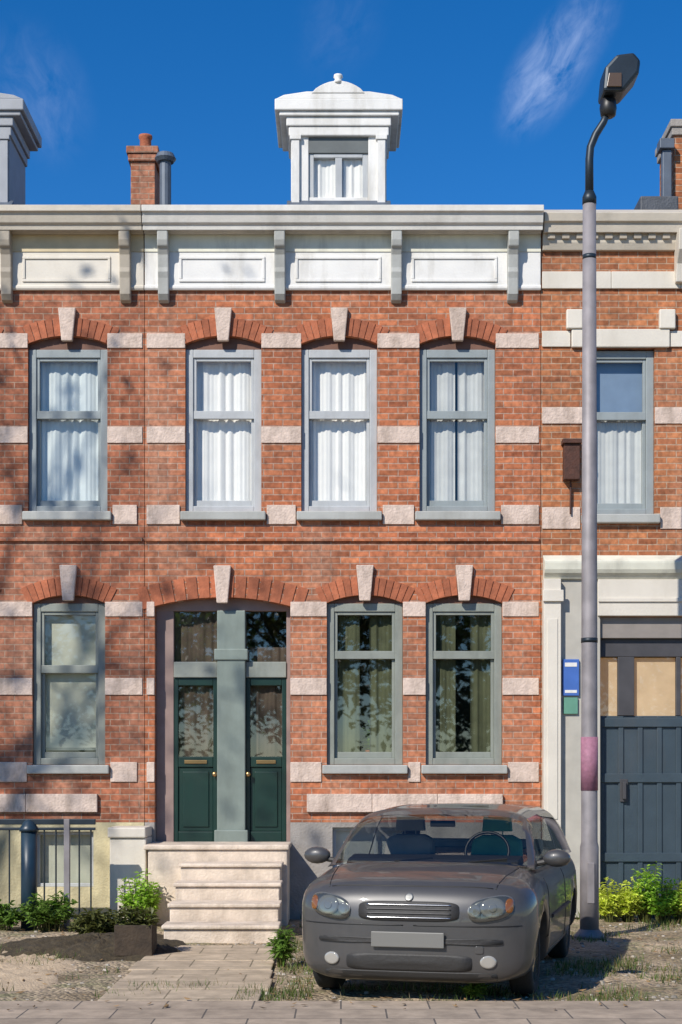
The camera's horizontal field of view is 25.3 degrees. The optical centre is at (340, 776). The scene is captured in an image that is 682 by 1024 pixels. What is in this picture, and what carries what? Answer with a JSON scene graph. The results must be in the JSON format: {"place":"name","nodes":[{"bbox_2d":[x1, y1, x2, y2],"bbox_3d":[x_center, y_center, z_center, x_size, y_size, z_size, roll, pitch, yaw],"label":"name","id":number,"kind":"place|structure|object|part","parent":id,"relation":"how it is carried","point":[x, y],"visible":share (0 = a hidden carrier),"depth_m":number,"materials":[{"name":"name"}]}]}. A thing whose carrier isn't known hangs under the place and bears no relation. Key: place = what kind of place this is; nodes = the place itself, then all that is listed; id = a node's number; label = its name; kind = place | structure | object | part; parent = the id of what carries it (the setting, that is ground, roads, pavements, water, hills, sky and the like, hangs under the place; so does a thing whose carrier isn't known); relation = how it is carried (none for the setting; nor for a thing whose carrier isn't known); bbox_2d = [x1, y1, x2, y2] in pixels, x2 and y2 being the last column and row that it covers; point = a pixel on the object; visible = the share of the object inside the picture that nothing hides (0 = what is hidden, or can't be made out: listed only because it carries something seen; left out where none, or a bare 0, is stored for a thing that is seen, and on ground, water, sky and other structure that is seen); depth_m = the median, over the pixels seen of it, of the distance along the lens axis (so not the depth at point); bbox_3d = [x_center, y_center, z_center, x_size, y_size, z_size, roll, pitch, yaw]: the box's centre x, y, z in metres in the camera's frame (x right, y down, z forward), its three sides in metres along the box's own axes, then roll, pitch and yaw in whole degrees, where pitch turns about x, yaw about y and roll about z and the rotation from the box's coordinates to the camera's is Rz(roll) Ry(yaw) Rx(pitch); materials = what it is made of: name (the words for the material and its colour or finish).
{"place":"outdoors","nodes":[
{"label":"outdoors","id":0,"kind":"place"},
{"bbox_2d":[98,945,274,1000],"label":"path","id":1,"kind":"structure","parent":0,"point":[187,965],"depth_m":11.99,"materials":[{"name":"beige stone"}]},
{"bbox_2d":[0,1001,681,1023],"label":"pavement","id":2,"kind":"structure","parent":0,"point":[366,1012],"depth_m":10.05,"materials":[{"name":"beige stone"}]},
{"bbox_2d":[0,919,681,1000],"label":"ground","id":3,"kind":"structure","parent":0,"point":[572,984],"depth_m":12.00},
{"bbox_2d":[0,899,25,930],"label":"shrub","id":4,"kind":"object","parent":3,"relation":"on","point":[8,918],"visible":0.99,"depth_m":15.65,"materials":[{"name":"green plant"}]},
{"bbox_2d":[0,951,76,990],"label":"sand patch","id":5,"kind":"object","parent":3,"relation":"on","point":[15,976],"visible":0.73,"depth_m":12.26,"materials":[{"name":"beige sand"}]},
{"bbox_2d":[17,890,77,931],"bbox_3d":[-3.044,1.395,15.683,0.640,0.416,0.716,0,0,0],"label":"shrub","id":6,"kind":"object","parent":3,"relation":"on","point":[45,915],"visible":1,"depth_m":15.61,"materials":[{"name":"green plant"}]},
{"bbox_2d":[0,819,95,929],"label":"railing","id":7,"kind":"object","parent":3,"relation":"on","point":[28,829],"visible":0.93,"depth_m":15.87,"materials":[{"name":"metal"}]},
{"bbox_2d":[0,93,159,918],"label":"brick house","id":8,"kind":"structure","parent":3,"relation":"on","point":[72,508],"depth_m":17.00,"materials":[{"name":"brick"}]},
{"bbox_2d":[37,831,92,886],"bbox_3d":[-3.099,0.930,17.105,0.656,0.624,0.110,0,0,0],"label":"cellar window","id":9,"kind":"structure","parent":8,"relation":"in","point":[49,835],"depth_m":17.15,"materials":[{"name":"paint"}]},
{"bbox_2d":[16,308,118,520],"bbox_3d":[-3.064,-4.049,17.067,1.160,2.374,0.284,0,0,0],"label":"window","id":10,"kind":"structure","parent":8,"relation":"in","point":[68,374],"depth_m":17.10,"materials":[{"name":"grey paint"}]},
{"bbox_2d":[21,565,116,773],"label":"window","id":11,"kind":"structure","parent":8,"relation":"in","point":[69,629],"depth_m":17.10,"materials":[{"name":"grey glass"}]},
{"bbox_2d":[0,932,185,961],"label":"soil bed","id":12,"kind":"object","parent":3,"relation":"on","point":[92,947],"visible":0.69,"depth_m":13.54,"materials":[{"name":"brown soil"}]},
{"bbox_2d":[66,906,123,934],"bbox_3d":[-2.347,1.443,14.786,0.664,0.357,0.600,0,0,0],"label":"shrub","id":13,"kind":"object","parent":12,"relation":"on","point":[92,921],"visible":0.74,"depth_m":14.71,"materials":[{"name":"green plant"}]},
{"bbox_2d":[108,906,159,955],"bbox_3d":[-1.816,1.355,13.393,0.447,0.431,0.425,0,0,0],"label":"planter","id":14,"kind":"object","parent":12,"relation":"on","point":[135,933],"visible":1,"depth_m":13.23,"materials":[{"name":"brown concrete"}]},
{"bbox_2d":[115,869,162,920],"bbox_3d":[-2.127,1.287,16.066,0.507,0.630,0.544,0,0,0],"label":"shrub","id":15,"kind":"object","parent":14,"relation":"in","point":[143,897],"visible":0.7,"depth_m":15.97,"materials":[{"name":"green plant"}]},
{"bbox_2d":[264,925,298,968],"bbox_3d":[-0.508,1.433,12.706,0.328,0.378,0.383,0,0,0],"label":"weed","id":16,"kind":"object","parent":3,"relation":"on","point":[282,950],"visible":0.98,"depth_m":12.66,"materials":[{"name":"green plant"}]},
{"bbox_2d":[108,73,543,942],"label":"brick house","id":17,"kind":"structure","parent":3,"relation":"on","point":[342,451],"depth_m":17.00,"materials":[{"name":"brick"}]},
{"bbox_2d":[173,308,272,520],"bbox_3d":[-1.319,-4.049,17.067,1.120,2.374,0.284,0,0,0],"label":"window","id":18,"kind":"structure","parent":17,"relation":"in","point":[223,373],"depth_m":17.10,"materials":[{"name":"paint"}]},
{"bbox_2d":[289,308,388,520],"bbox_3d":[-0.019,-4.049,17.067,1.120,2.374,0.285,0,0,0],"label":"window","id":19,"kind":"structure","parent":17,"relation":"in","point":[339,373],"depth_m":17.10,"materials":[{"name":"paint"}]},
{"bbox_2d":[315,565,413,773],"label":"window","id":20,"kind":"structure","parent":17,"relation":"in","point":[365,631],"depth_m":17.10,"materials":[{"name":"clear glass"}]},
{"bbox_2d":[333,827,402,867],"bbox_3d":[0.382,0.790,17.105,0.955,0.497,0.110,0,0,0],"label":"cellar window","id":21,"kind":"structure","parent":17,"relation":"in","point":[360,840],"depth_m":17.15,"materials":[{"name":"glass"}]},
{"bbox_2d":[408,308,507,520],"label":"window","id":22,"kind":"structure","parent":17,"relation":"in","point":[457,373],"depth_m":17.10,"materials":[{"name":"grey paint"}]},
{"bbox_2d":[414,565,513,773],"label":"window","id":23,"kind":"structure","parent":17,"relation":"in","point":[464,631],"depth_m":17.10,"materials":[{"name":"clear glass"}]},
{"bbox_2d":[0,917,681,1000],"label":"grass","id":24,"kind":"structure","parent":3,"relation":"on","point":[605,963],"depth_m":11.74,"materials":[{"name":"green plant"}]},
{"bbox_2d":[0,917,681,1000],"bbox_3d":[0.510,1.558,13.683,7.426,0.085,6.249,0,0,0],"label":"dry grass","id":25,"kind":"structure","parent":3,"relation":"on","point":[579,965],"depth_m":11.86,"materials":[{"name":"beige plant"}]},
{"bbox_2d":[0,922,681,1000],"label":"pebbles","id":26,"kind":"object","parent":3,"relation":"on","point":[602,983],"visible":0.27,"depth_m":12.21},
{"bbox_2d":[4,919,681,1009],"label":"fallen leaves","id":27,"kind":"object","parent":3,"relation":"on","point":[166,1005],"visible":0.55,"depth_m":11.50,"materials":[{"name":"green plant"}]},
{"bbox_2d":[17,909,678,920],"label":"wall foot grass","id":28,"kind":"structure","parent":3,"relation":"on","point":[673,919],"depth_m":16.84,"materials":[{"name":"green plant"}]},
{"bbox_2d":[302,803,576,994],"bbox_3d":[0.916,0.913,12.408,2.072,1.374,3.755,0,0,14],"label":"parked car","id":29,"kind":"object","parent":3,"relation":"on","point":[411,904],"visible":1,"depth_m":10.79,"materials":[{"name":"grey paint"}]},
{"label":"windows","id":30,"kind":"part","parent":29,"relation":"part of","materials":[{"name":"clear glass"}]},
{"bbox_2d":[456,983,494,998],"bbox_3d":[0.956,1.524,10.836,0.294,0.155,0.234,0,0,-32],"label":"weed","id":31,"kind":"object","parent":3,"relation":"on","point":[472,990],"visible":0.95,"depth_m":10.80,"materials":[{"name":"green plant"}]},
{"bbox_2d":[574,53,639,939],"bbox_3d":[2.618,-2.741,14.992,0.624,8.683,0.355,0,0,0],"label":"street lamp","id":32,"kind":"object","parent":3,"relation":"on","point":[619,76],"visible":0.98,"depth_m":14.93,"materials":[{"name":"metal"}]},
{"bbox_2d":[587,863,594,902],"bbox_3d":[2.456,1.050,14.907,0.070,0.400,0.015,0,0,0],"label":"access door","id":33,"kind":"structure","parent":32,"relation":"in","point":[590,866],"depth_m":14.90,"materials":[{"name":"grey metal"}]},
{"bbox_2d":[540,119,681,918],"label":"brick house","id":34,"kind":"structure","parent":3,"relation":"on","point":[639,457],"depth_m":17.00,"materials":[{"name":"brick"}]},
{"bbox_2d":[562,659,578,713],"bbox_3d":[2.564,-1.000,16.930,0.185,0.611,0.036,0,0,0],"label":"wall sign","id":35,"kind":"object","parent":34,"relation":"attached to","point":[570,677],"visible":1,"depth_m":16.91,"materials":[{"name":"blue metal"}]},
{"bbox_2d":[561,438,581,513],"bbox_3d":[2.570,-3.341,16.920,0.210,0.822,0.160,0,0,0],"label":"junction box","id":36,"kind":"object","parent":34,"relation":"attached to","point":[571,459],"visible":1,"depth_m":16.87,"materials":[{"name":"brown metal"}]},
{"bbox_2d":[566,309,674,523],"bbox_3d":[3.127,-4.023,17.061,1.217,2.387,0.272,0,0,0],"label":"window","id":37,"kind":"structure","parent":34,"relation":"in","point":[625,379],"depth_m":17.10,"materials":[{"name":"grey paint"}]},
{"bbox_2d":[599,877,632,922],"bbox_3d":[2.945,1.353,16.548,0.435,0.498,0.484,0,0,40],"label":"garden plant","id":38,"kind":"object","parent":3,"relation":"on","point":[608,906],"visible":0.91,"depth_m":16.49,"materials":[{"name":"yellow plant"}]},
{"bbox_2d":[614,877,643,922],"bbox_3d":[3.179,1.350,16.597,0.441,0.504,0.452,0,0,0],"label":"garden plant","id":39,"kind":"object","parent":3,"relation":"on","point":[630,911],"visible":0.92,"depth_m":16.52,"materials":[{"name":"yellow plant"}]},
{"bbox_2d":[630,861,661,922],"bbox_3d":[3.333,1.263,16.663,0.400,0.677,0.434,0,0,43],"label":"garden plant","id":40,"kind":"object","parent":3,"relation":"on","point":[645,914],"visible":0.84,"depth_m":16.59,"materials":[{"name":"green plant"}]},
{"bbox_2d":[643,876,681,922],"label":"garden plant","id":41,"kind":"object","parent":3,"relation":"on","point":[663,906],"visible":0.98,"depth_m":16.49,"materials":[{"name":"green plant"}]},
{"bbox_2d":[662,878,681,922],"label":"garden plant","id":42,"kind":"object","parent":3,"relation":"on","point":[678,912],"visible":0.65,"depth_m":16.58,"materials":[{"name":"green plant"}]},
{"bbox_2d":[0,0,681,209],"label":"sky","id":43,"kind":"structure","parent":0,"point":[501,106],"materials":[{"name":"blue"}]},
{"bbox_2d":[360,720,368,751],"bbox_3d":[0.360,-0.395,17.337,0.296,0.496,0.236,0,0,16],"label":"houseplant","id":44,"kind":"object","parent":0,"point":[365,741],"visible":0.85,"depth_m":17.32,"materials":[{"name":"plant"}]}
]}

